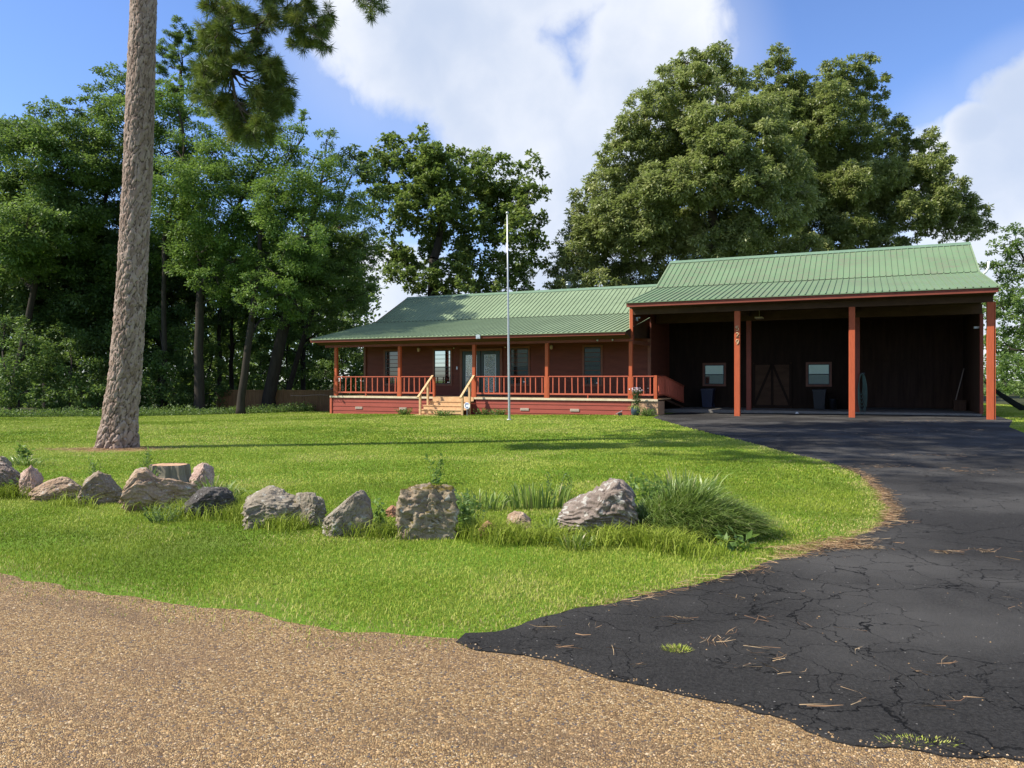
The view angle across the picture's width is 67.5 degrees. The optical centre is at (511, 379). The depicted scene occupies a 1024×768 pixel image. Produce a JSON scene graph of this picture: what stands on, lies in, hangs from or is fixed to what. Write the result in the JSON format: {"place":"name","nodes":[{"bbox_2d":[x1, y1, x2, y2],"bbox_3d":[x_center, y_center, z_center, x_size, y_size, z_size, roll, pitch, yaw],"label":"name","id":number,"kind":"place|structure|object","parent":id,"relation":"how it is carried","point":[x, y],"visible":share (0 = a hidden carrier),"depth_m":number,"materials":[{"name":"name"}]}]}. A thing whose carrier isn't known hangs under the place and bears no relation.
{"place":"outdoors","nodes":[
{"label":"outdoors","id":0,"kind":"place"},
{"bbox_2d":[0,480,732,563],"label":"long grass","id":1,"kind":"structure","parent":0,"point":[680,543],"depth_m":7.04,"materials":[{"name":"green plant"}]},
{"bbox_2d":[0,573,1023,767],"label":"road","id":2,"kind":"structure","parent":0,"point":[133,644],"depth_m":3.52,"materials":[{"name":"beige gravel"}]},
{"bbox_2d":[0,381,1023,650],"bbox_3d":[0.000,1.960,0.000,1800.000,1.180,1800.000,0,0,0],"label":"ground","id":3,"kind":"structure","parent":0,"point":[392,587],"depth_m":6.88,"materials":[{"name":"plant"}]},
{"bbox_2d":[0,456,11,466],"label":"rock","id":4,"kind":"object","parent":3,"relation":"on","point":[5,460],"visible":0.39,"depth_m":11.99,"materials":[{"name":"grey stone"}]},
{"bbox_2d":[0,461,19,488],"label":"rock","id":5,"kind":"object","parent":3,"relation":"on","point":[7,472],"visible":0.41,"depth_m":9.77,"materials":[{"name":"grey stone"}]},
{"bbox_2d":[2,477,18,493],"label":"weed","id":6,"kind":"object","parent":3,"relation":"on","point":[10,480],"visible":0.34,"depth_m":9.67,"materials":[{"name":"green plant"}]},
{"bbox_2d":[12,442,35,459],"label":"weed","id":7,"kind":"object","parent":3,"relation":"on","point":[21,450],"visible":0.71,"depth_m":14.13,"materials":[{"name":"green plant"}]},
{"bbox_2d":[0,313,61,411],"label":"bush","id":8,"kind":"object","parent":3,"relation":"on","point":[18,379],"visible":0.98,"depth_m":37.35,"materials":[{"name":"green plant"}]},
{"bbox_2d":[19,465,43,497],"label":"rock","id":9,"kind":"object","parent":3,"relation":"on","point":[31,476],"visible":0.56,"depth_m":9.64,"materials":[{"name":"beige stone"}]},
{"bbox_2d":[6,453,58,465],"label":"leaf clump","id":10,"kind":"object","parent":3,"relation":"on","point":[18,460],"visible":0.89,"depth_m":13.33,"materials":[{"name":"green plant"}]},
{"bbox_2d":[27,476,81,501],"bbox_3d":[-5.732,1.383,9.637,0.618,0.306,0.424,0,0,-31],"label":"rock","id":11,"kind":"object","parent":3,"relation":"on","point":[58,484],"visible":0.84,"depth_m":9.52,"materials":[{"name":"beige stone"}]},
{"bbox_2d":[0,95,112,410],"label":"tree","id":12,"kind":"object","parent":3,"relation":"on","point":[30,243],"visible":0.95,"depth_m":40.72,"materials":[{"name":"green plant"}]},
{"bbox_2d":[0,202,118,411],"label":"tree","id":13,"kind":"object","parent":3,"relation":"on","point":[54,296],"visible":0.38,"depth_m":43.00,"materials":[{"name":"green plant"}]},
{"bbox_2d":[24,321,105,412],"bbox_3d":[-22.516,-0.511,38.677,4.415,4.958,3.181,0,0,45],"label":"bush","id":14,"kind":"object","parent":3,"relation":"on","point":[77,380],"visible":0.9,"depth_m":38.50,"materials":[{"name":"green plant"}]},
{"bbox_2d":[20,61,167,411],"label":"tree","id":15,"kind":"object","parent":3,"relation":"on","point":[107,132],"visible":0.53,"depth_m":43.11,"materials":[{"name":"green plant"}]},
{"bbox_2d":[88,457,101,473],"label":"weed","id":16,"kind":"object","parent":3,"relation":"on","point":[94,469],"visible":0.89,"depth_m":12.10,"materials":[{"name":"green plant"}]},
{"bbox_2d":[75,471,122,504],"bbox_3d":[-5.027,1.322,9.365,0.553,0.416,0.434,0,0,-28],"label":"rock","id":17,"kind":"object","parent":3,"relation":"on","point":[100,484],"visible":0.79,"depth_m":9.21,"materials":[{"name":"grey stone"}]},
{"bbox_2d":[47,200,177,383],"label":"tree","id":18,"kind":"object","parent":3,"relation":"on","point":[109,259],"visible":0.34,"depth_m":43.14,"materials":[{"name":"green plant"}]},
{"bbox_2d":[83,319,161,410],"bbox_3d":[-20.638,-0.660,39.668,4.895,5.284,3.248,0,0,40],"label":"bush","id":19,"kind":"object","parent":3,"relation":"on","point":[102,362],"visible":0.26,"depth_m":39.33,"materials":[{"name":"green plant"}]},
{"bbox_2d":[139,447,152,468],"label":"weed","id":20,"kind":"object","parent":3,"relation":"on","point":[146,461],"visible":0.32,"depth_m":10.93,"materials":[{"name":"green plant"}]},
{"bbox_2d":[118,467,197,511],"bbox_3d":[-4.112,1.275,8.936,0.853,0.523,0.500,0,0,-25],"label":"rock","id":21,"kind":"object","parent":3,"relation":"on","point":[144,485],"visible":0.84,"depth_m":8.71,"materials":[{"name":"grey stone"}]},
{"bbox_2d":[0,401,315,416],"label":"ground cover","id":22,"kind":"object","parent":3,"relation":"on","point":[58,412],"visible":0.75,"depth_m":37.69,"materials":[{"name":"green plant"}]},
{"bbox_2d":[142,504,181,523],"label":"weed","id":23,"kind":"object","parent":3,"relation":"on","point":[158,517],"visible":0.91,"depth_m":8.03,"materials":[{"name":"green plant"}]},
{"bbox_2d":[140,307,194,409],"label":"bush","id":24,"kind":"object","parent":3,"relation":"on","point":[159,369],"visible":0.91,"depth_m":40.62,"materials":[{"name":"green plant"}]},
{"bbox_2d":[149,463,190,481],"bbox_3d":[-5.001,1.418,11.158,0.809,0.364,0.636,0,0,0],"label":"tree stump","id":25,"kind":"object","parent":3,"relation":"on","point":[180,471],"visible":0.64,"depth_m":10.99,"materials":[{"name":"grey wood"}]},
{"bbox_2d":[122,72,237,409],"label":"tree","id":26,"kind":"object","parent":3,"relation":"on","point":[180,172],"visible":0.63,"depth_m":41.25,"materials":[{"name":"green plant"}]},
{"bbox_2d":[143,230,218,408],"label":"tree","id":27,"kind":"object","parent":3,"relation":"on","point":[179,310],"visible":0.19,"depth_m":44.92,"materials":[{"name":"green plant"}]},
{"bbox_2d":[155,14,213,346],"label":"pine tree","id":28,"kind":"object","parent":3,"relation":"on","point":[173,52],"visible":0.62,"depth_m":65.69,"materials":[{"name":"green plant"}]},
{"bbox_2d":[168,335,231,409],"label":"bush","id":29,"kind":"object","parent":3,"relation":"on","point":[211,354],"visible":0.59,"depth_m":43.75,"materials":[{"name":"green plant"}]},
{"bbox_2d":[189,462,214,488],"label":"rock","id":30,"kind":"object","parent":3,"relation":"on","point":[202,470],"visible":0.58,"depth_m":10.46,"materials":[{"name":"beige stone"}]},
{"bbox_2d":[181,486,237,517],"bbox_3d":[-3.355,1.357,8.497,0.597,0.331,0.410,0,0,-22],"label":"rock","id":31,"kind":"object","parent":3,"relation":"on","point":[213,496],"visible":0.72,"depth_m":8.36,"materials":[{"name":"grey stone"}]},
{"bbox_2d":[188,473,239,491],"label":"leaf clump","id":32,"kind":"object","parent":3,"relation":"on","point":[209,485],"visible":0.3,"depth_m":9.32,"materials":[{"name":"green plant"}]},
{"bbox_2d":[149,251,284,389],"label":"tree","id":33,"kind":"object","parent":3,"relation":"on","point":[238,312],"visible":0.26,"depth_m":49.34,"materials":[{"name":"green plant"}]},
{"bbox_2d":[192,231,247,409],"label":"tree","id":34,"kind":"object","parent":3,"relation":"on","point":[220,325],"visible":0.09,"depth_m":47.87,"materials":[{"name":"green plant"}]},
{"bbox_2d":[192,312,261,405],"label":"bush","id":35,"kind":"object","parent":3,"relation":"on","point":[235,354],"visible":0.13,"depth_m":52.89,"materials":[{"name":"green plant"}]},
{"bbox_2d":[221,480,253,498],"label":"leaf clump","id":36,"kind":"object","parent":3,"relation":"on","point":[237,491],"visible":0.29,"depth_m":9.52,"materials":[{"name":"green plant"}]},
{"bbox_2d":[93,0,390,449],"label":"pine tree","id":37,"kind":"object","parent":3,"relation":"on","point":[270,100],"visible":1,"depth_m":16.38,"materials":[{"name":"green plant"}]},
{"bbox_2d":[159,119,325,410],"bbox_3d":[-13.902,-5.946,40.543,8.802,15.788,6.572,0,0,0],"label":"tree","id":38,"kind":"object","parent":3,"relation":"on","point":[239,215],"visible":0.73,"depth_m":39.35,"materials":[{"name":"green plant"}]},
{"bbox_2d":[217,389,283,409],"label":"board fence","id":39,"kind":"object","parent":3,"relation":"on","point":[253,397],"visible":0.53,"depth_m":43.19,"materials":[{"name":"brown wood"}]},
{"bbox_2d":[241,485,300,529],"bbox_3d":[-2.434,1.328,7.967,0.721,0.425,0.526,0,0,-17],"label":"rock","id":40,"kind":"object","parent":3,"relation":"on","point":[271,500],"visible":0.65,"depth_m":7.77,"materials":[{"name":"grey stone"}]},
{"bbox_2d":[223,324,321,388],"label":"bush","id":41,"kind":"object","parent":3,"relation":"on","point":[286,369],"visible":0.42,"depth_m":50.04,"materials":[{"name":"green plant"}]},
{"bbox_2d":[202,109,352,413],"bbox_3d":[-12.504,-6.393,39.484,9.925,16.603,5.844,0,0,21],"label":"tree","id":42,"kind":"object","parent":3,"relation":"on","point":[289,243],"visible":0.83,"depth_m":38.51,"materials":[{"name":"green plant"}]},
{"bbox_2d":[295,492,326,526],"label":"rock","id":43,"kind":"object","parent":3,"relation":"on","point":[312,503],"visible":0.7,"depth_m":7.82,"materials":[{"name":"grey stone"}]},
{"bbox_2d":[284,389,340,410],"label":"board fence","id":44,"kind":"object","parent":3,"relation":"on","point":[296,396],"visible":0.73,"depth_m":43.19,"materials":[{"name":"brown wood"}]},
{"bbox_2d":[256,247,381,407],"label":"tree","id":45,"kind":"object","parent":3,"relation":"on","point":[340,323],"visible":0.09,"depth_m":49.94,"materials":[{"name":"green plant"}]},
{"bbox_2d":[261,127,386,408],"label":"tree","id":46,"kind":"object","parent":3,"relation":"on","point":[349,254],"visible":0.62,"depth_m":42.72,"materials":[{"name":"green plant"}]},
{"bbox_2d":[307,310,363,390],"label":"bush","id":47,"kind":"object","parent":3,"relation":"on","point":[328,374],"visible":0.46,"depth_m":54.28,"materials":[{"name":"green plant"}]},
{"bbox_2d":[286,143,386,389],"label":"tree","id":48,"kind":"object","parent":3,"relation":"on","point":[377,171],"visible":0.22,"depth_m":45.30,"materials":[{"name":"green plant"}]},
{"bbox_2d":[322,490,372,537],"bbox_3d":[-1.595,1.309,7.439,0.495,0.460,0.340,0,0,-12],"label":"rock","id":49,"kind":"object","parent":3,"relation":"on","point":[357,504],"visible":0.81,"depth_m":7.31,"materials":[{"name":"grey stone"}]},
{"bbox_2d":[372,498,387,522],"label":"weed","id":50,"kind":"object","parent":3,"relation":"on","point":[377,514],"visible":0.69,"depth_m":7.98,"materials":[{"name":"green plant"}]},
{"bbox_2d":[369,519,397,535],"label":"leaf clump","id":51,"kind":"object","parent":3,"relation":"on","point":[391,527],"visible":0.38,"depth_m":7.33,"materials":[{"name":"green plant"}]},
{"bbox_2d":[386,505,395,517],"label":"rock","id":52,"kind":"object","parent":3,"relation":"on","point":[390,510],"visible":0.62,"depth_m":8.34,"materials":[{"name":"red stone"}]},
{"bbox_2d":[394,408,413,414],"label":"shrub","id":53,"kind":"object","parent":3,"relation":"on","point":[405,411],"visible":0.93,"depth_m":34.93,"materials":[{"name":"green plant"}]},
{"bbox_2d":[395,482,459,539],"bbox_3d":[-0.815,1.269,7.371,0.620,0.551,0.482,0,0,-6],"label":"rock","id":54,"kind":"object","parent":3,"relation":"on","point":[435,509],"visible":0.95,"depth_m":7.17,"materials":[{"name":"grey stone"}]},
{"bbox_2d":[424,453,446,483],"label":"weed","id":55,"kind":"object","parent":3,"relation":"on","point":[438,471],"visible":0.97,"depth_m":10.92,"materials":[{"name":"green plant"}]},
{"bbox_2d":[432,409,454,415],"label":"shrub","id":56,"kind":"object","parent":3,"relation":"on","point":[443,414],"visible":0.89,"depth_m":32.90,"materials":[{"name":"green plant"}]},
{"bbox_2d":[354,122,552,295],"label":"tree","id":57,"kind":"object","parent":3,"relation":"on","point":[428,170],"visible":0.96,"depth_m":53.16,"materials":[{"name":"green plant"}]},
{"bbox_2d":[464,402,469,408],"bbox_3d":[-1.920,1.298,32.657,0.277,0.633,0.032,0,0,25],"label":"yard sign","id":58,"kind":"object","parent":3,"relation":"on","point":[466,405],"visible":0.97,"depth_m":32.66,"materials":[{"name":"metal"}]},
{"bbox_2d":[454,488,494,523],"bbox_3d":[-0.470,1.336,8.020,0.462,0.375,0.497,0,0,-33],"label":"weed","id":59,"kind":"object","parent":3,"relation":"on","point":[465,511],"visible":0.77,"depth_m":7.97,"materials":[{"name":"green plant"}]},
{"bbox_2d":[456,490,509,509],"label":"leaf clump","id":60,"kind":"object","parent":3,"relation":"on","point":[495,505],"visible":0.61,"depth_m":8.81,"materials":[{"name":"green plant"}]},
{"bbox_2d":[473,407,495,414],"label":"shrub","id":61,"kind":"object","parent":3,"relation":"on","point":[484,412],"visible":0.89,"depth_m":33.29,"materials":[{"name":"green plant"}]},
{"bbox_2d":[477,521,502,538],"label":"rock","id":62,"kind":"object","parent":3,"relation":"on","point":[485,525],"visible":0.16,"depth_m":7.16,"materials":[{"name":"brown stone"}]},
{"bbox_2d":[310,281,683,414],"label":"cabin house","id":63,"kind":"structure","parent":3,"relation":"on","point":[576,351],"depth_m":35.76,"materials":[{"name":"green metal"}]},
{"bbox_2d":[384,349,397,385],"bbox_3d":[-6.063,-0.600,38.766,1.020,1.840,0.050,0,0,25],"label":"window","id":64,"kind":"structure","parent":63,"relation":"in","point":[387,352],"depth_m":38.82,"materials":[{"name":"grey glass"}]},
{"bbox_2d":[433,348,452,385],"bbox_3d":[-3.406,-0.600,37.547,1.100,1.840,0.050,0,0,25],"label":"window","id":65,"kind":"structure","parent":63,"relation":"in","point":[442,357],"depth_m":37.54,"materials":[{"name":"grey glass"}]},
{"bbox_2d":[462,351,480,395],"bbox_3d":[-1.945,-0.280,36.859,0.980,2.140,0.058,0,0,25],"label":"front door","id":66,"kind":"structure","parent":63,"relation":"in","point":[466,355],"depth_m":36.91,"materials":[{"name":"grey glass"}]},
{"bbox_2d":[481,351,499,395],"bbox_3d":[-1.021,-0.280,36.438,0.980,2.140,0.057,0,0,25],"label":"front door","id":67,"kind":"structure","parent":63,"relation":"in","point":[490,360],"depth_m":36.42,"materials":[{"name":"grey glass"}]},
{"bbox_2d":[510,346,529,385],"bbox_3d":[0.344,-0.610,35.829,1.090,1.860,0.050,0,0,25],"label":"window","id":68,"kind":"structure","parent":63,"relation":"in","point":[523,360],"depth_m":35.84,"materials":[{"name":"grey glass"}]},
{"bbox_2d":[582,345,602,386],"bbox_3d":[3.603,-0.610,34.335,0.960,1.860,0.050,0,0,25],"label":"window","id":69,"kind":"structure","parent":63,"relation":"in","point":[593,348],"depth_m":34.34,"materials":[{"name":"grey glass"}]},
{"bbox_2d":[491,408,506,414],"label":"shrub","id":70,"kind":"object","parent":3,"relation":"on","point":[496,412],"visible":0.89,"depth_m":33.12,"materials":[{"name":"green plant"}]},
{"bbox_2d":[506,211,510,419],"bbox_3d":[-0.109,-2.323,28.606,0.217,7.876,0.196,0,0,34],"label":"flagpole","id":71,"kind":"object","parent":3,"relation":"on","point":[508,343],"visible":0.94,"depth_m":28.57,"materials":[{"name":"metal"}]},
{"bbox_2d":[0,255,1023,410],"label":"woodland","id":72,"kind":"object","parent":3,"relation":"on","point":[309,384],"visible":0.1,"depth_m":62.90,"materials":[{"name":"green plant"}]},
{"bbox_2d":[14,420,1022,709],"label":"pine straw","id":73,"kind":"object","parent":3,"relation":"on","point":[890,510],"visible":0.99,"depth_m":6.80,"materials":[{"name":"brown plant"}]},
{"bbox_2d":[506,511,530,533],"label":"rock","id":74,"kind":"object","parent":3,"relation":"on","point":[522,517],"visible":0.33,"depth_m":7.33,"materials":[{"name":"beige stone"}]},
{"bbox_2d":[500,482,575,509],"bbox_3d":[0.315,1.340,8.913,0.991,0.341,0.488,0,0,0],"label":"leaf clump","id":75,"kind":"object","parent":3,"relation":"on","point":[534,500],"visible":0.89,"depth_m":8.85,"materials":[{"name":"green plant"}]},
{"bbox_2d":[535,516,562,531],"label":"leaf clump","id":76,"kind":"object","parent":3,"relation":"on","point":[554,523],"visible":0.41,"depth_m":7.28,"materials":[{"name":"green plant"}]},
{"bbox_2d":[546,472,573,495],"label":"weed","id":77,"kind":"object","parent":3,"relation":"on","point":[562,487],"visible":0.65,"depth_m":9.80,"materials":[{"name":"green plant"}]},
{"bbox_2d":[547,530,595,550],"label":"leaf clump","id":78,"kind":"object","parent":3,"relation":"on","point":[580,537],"visible":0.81,"depth_m":6.75,"materials":[{"name":"green plant"}]},
{"bbox_2d":[556,478,638,535],"bbox_3d":[0.833,1.250,7.340,0.829,0.614,0.500,0,0,6],"label":"rock","id":79,"kind":"object","parent":3,"relation":"on","point":[607,502],"visible":0.75,"depth_m":7.16,"materials":[{"name":"grey stone"}]},
{"bbox_2d":[629,387,648,415],"bbox_3d":[4.963,0.883,30.720,0.843,1.157,0.842,0,0,36],"label":"flower pot","id":80,"kind":"object","parent":3,"relation":"on","point":[634,409],"visible":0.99,"depth_m":30.68,"materials":[{"name":"green plant"}]},
{"bbox_2d":[638,407,656,415],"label":"shrub","id":81,"kind":"object","parent":3,"relation":"on","point":[645,411],"visible":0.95,"depth_m":30.21,"materials":[{"name":"green plant"}]},
{"bbox_2d":[625,472,670,504],"bbox_3d":[1.562,1.270,8.623,0.556,0.507,0.482,0,0,0],"label":"weed","id":82,"kind":"object","parent":3,"relation":"on","point":[643,487],"visible":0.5,"depth_m":8.60,"materials":[{"name":"green plant"}]},
{"bbox_2d":[537,39,829,289],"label":"tree","id":83,"kind":"object","parent":3,"relation":"on","point":[636,211],"visible":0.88,"depth_m":50.65,"materials":[{"name":"green plant"}]},
{"bbox_2d":[645,464,728,495],"bbox_3d":[2.128,1.273,9.363,1.154,0.474,0.692,0,0,0],"label":"leaf clump","id":84,"kind":"object","parent":3,"relation":"on","point":[668,481],"visible":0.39,"depth_m":9.38,"materials":[{"name":"green plant"}]},
{"bbox_2d":[626,472,787,541],"bbox_3d":[1.828,1.197,7.374,1.814,0.607,1.290,0,0,0],"label":"grass mound","id":85,"kind":"object","parent":3,"relation":"on","point":[691,507],"depth_m":7.18,"materials":[{"name":"green plant"}]},
{"bbox_2d":[715,525,758,550],"bbox_3d":[1.956,1.413,6.768,0.398,0.220,0.323,0,0,-43],"label":"weed","id":86,"kind":"object","parent":3,"relation":"on","point":[749,535],"visible":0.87,"depth_m":6.73,"materials":[{"name":"green plant"}]},
{"bbox_2d":[625,242,1000,419],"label":"open garage","id":87,"kind":"structure","parent":3,"relation":"on","point":[901,327],"depth_m":33.45,"materials":[{"name":"green metal"}]},
{"bbox_2d":[700,388,715,407],"bbox_3d":[8.977,0.850,35.071,0.570,0.890,0.705,0,0,25],"label":"wheelie bin","id":88,"kind":"object","parent":87,"relation":"on","point":[708,395],"visible":1,"depth_m":34.82,"materials":[{"name":"blue plastic"}]},
{"bbox_2d":[703,363,725,385],"bbox_3d":[9.369,-0.220,35.522,1.060,1.080,0.050,0,0,25],"label":"window","id":89,"kind":"structure","parent":87,"relation":"in","point":[714,374],"depth_m":35.53,"materials":[{"name":"brown glass"}]},
{"bbox_2d":[753,362,791,407],"bbox_3d":[11.681,0.260,34.417,1.650,2.020,0.070,0,0,25],"label":"barn door","id":90,"kind":"structure","parent":87,"relation":"in","point":[772,382],"depth_m":34.39,"materials":[{"name":"brown wood"}]},
{"bbox_2d":[806,362,831,386],"bbox_3d":[13.459,-0.220,33.647,1.060,1.080,0.050,0,0,25],"label":"window","id":91,"kind":"structure","parent":87,"relation":"in","point":[819,373],"depth_m":33.64,"materials":[{"name":"brown glass"}]},
{"bbox_2d":[812,389,826,408],"bbox_3d":[13.277,0.857,33.101,0.560,0.872,0.693,0,0,25],"label":"wheelie bin","id":92,"kind":"object","parent":87,"relation":"on","point":[819,397],"visible":0.98,"depth_m":32.84,"materials":[{"name":"black plastic"}]},
{"bbox_2d":[858,373,866,413],"bbox_3d":[13.824,0.561,30.239,0.343,1.642,0.142,0,0,25],"label":"garden hose","id":93,"kind":"object","parent":87,"relation":"hanging from","point":[864,388],"visible":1,"depth_m":30.22,"materials":[{"name":"teal plastic"}]},
{"bbox_2d":[953,400,965,410],"bbox_3d":[18.538,1.079,31.765,0.460,0.430,0.420,0,0,25],"label":"storage crate","id":94,"kind":"object","parent":87,"relation":"on","point":[959,405],"visible":1,"depth_m":31.59,"materials":[{"name":"brown wood"}]},
{"bbox_2d":[955,368,963,399],"bbox_3d":[18.877,0.415,32.407,0.526,1.760,0.039,0,0,-6],"label":"pole","id":95,"kind":"object","parent":87,"relation":"on","point":[959,384],"visible":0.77,"depth_m":32.40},
{"bbox_2d":[747,42,998,252],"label":"tree","id":96,"kind":"object","parent":3,"relation":"on","point":[864,193],"visible":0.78,"depth_m":60.41,"materials":[{"name":"green plant"}]},
{"bbox_2d":[978,222,1023,398],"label":"tree","id":97,"kind":"object","parent":3,"relation":"on","point":[1003,354],"visible":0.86,"depth_m":45.71,"materials":[{"name":"green plant"}]},
{"bbox_2d":[983,379,1023,410],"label":"hammock","id":98,"kind":"object","parent":3,"relation":"on","point":[1013,403],"visible":0.66,"depth_m":34.25,"materials":[{"name":"fabric"}]},
{"bbox_2d":[0,0,1023,381],"label":"sky","id":99,"kind":"structure","parent":0,"point":[550,78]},
{"bbox_2d":[456,412,1023,761],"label":"driveway","id":100,"kind":"structure","parent":0,"point":[915,602],"depth_m":4.77,"materials":[{"name":"black asphalt"}]},
{"bbox_2d":[660,643,690,652],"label":"weed","id":101,"kind":"object","parent":100,"relation":"on","point":[671,647],"visible":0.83,"depth_m":4.23,"materials":[{"name":"green plant"}]},
{"bbox_2d":[874,733,961,747],"bbox_3d":[1.673,1.494,3.152,0.364,0.032,0.147,0,0,0],"label":"weed","id":102,"kind":"object","parent":100,"relation":"on","point":[918,740],"visible":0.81,"depth_m":3.16,"materials":[{"name":"green plant"}]}
]}

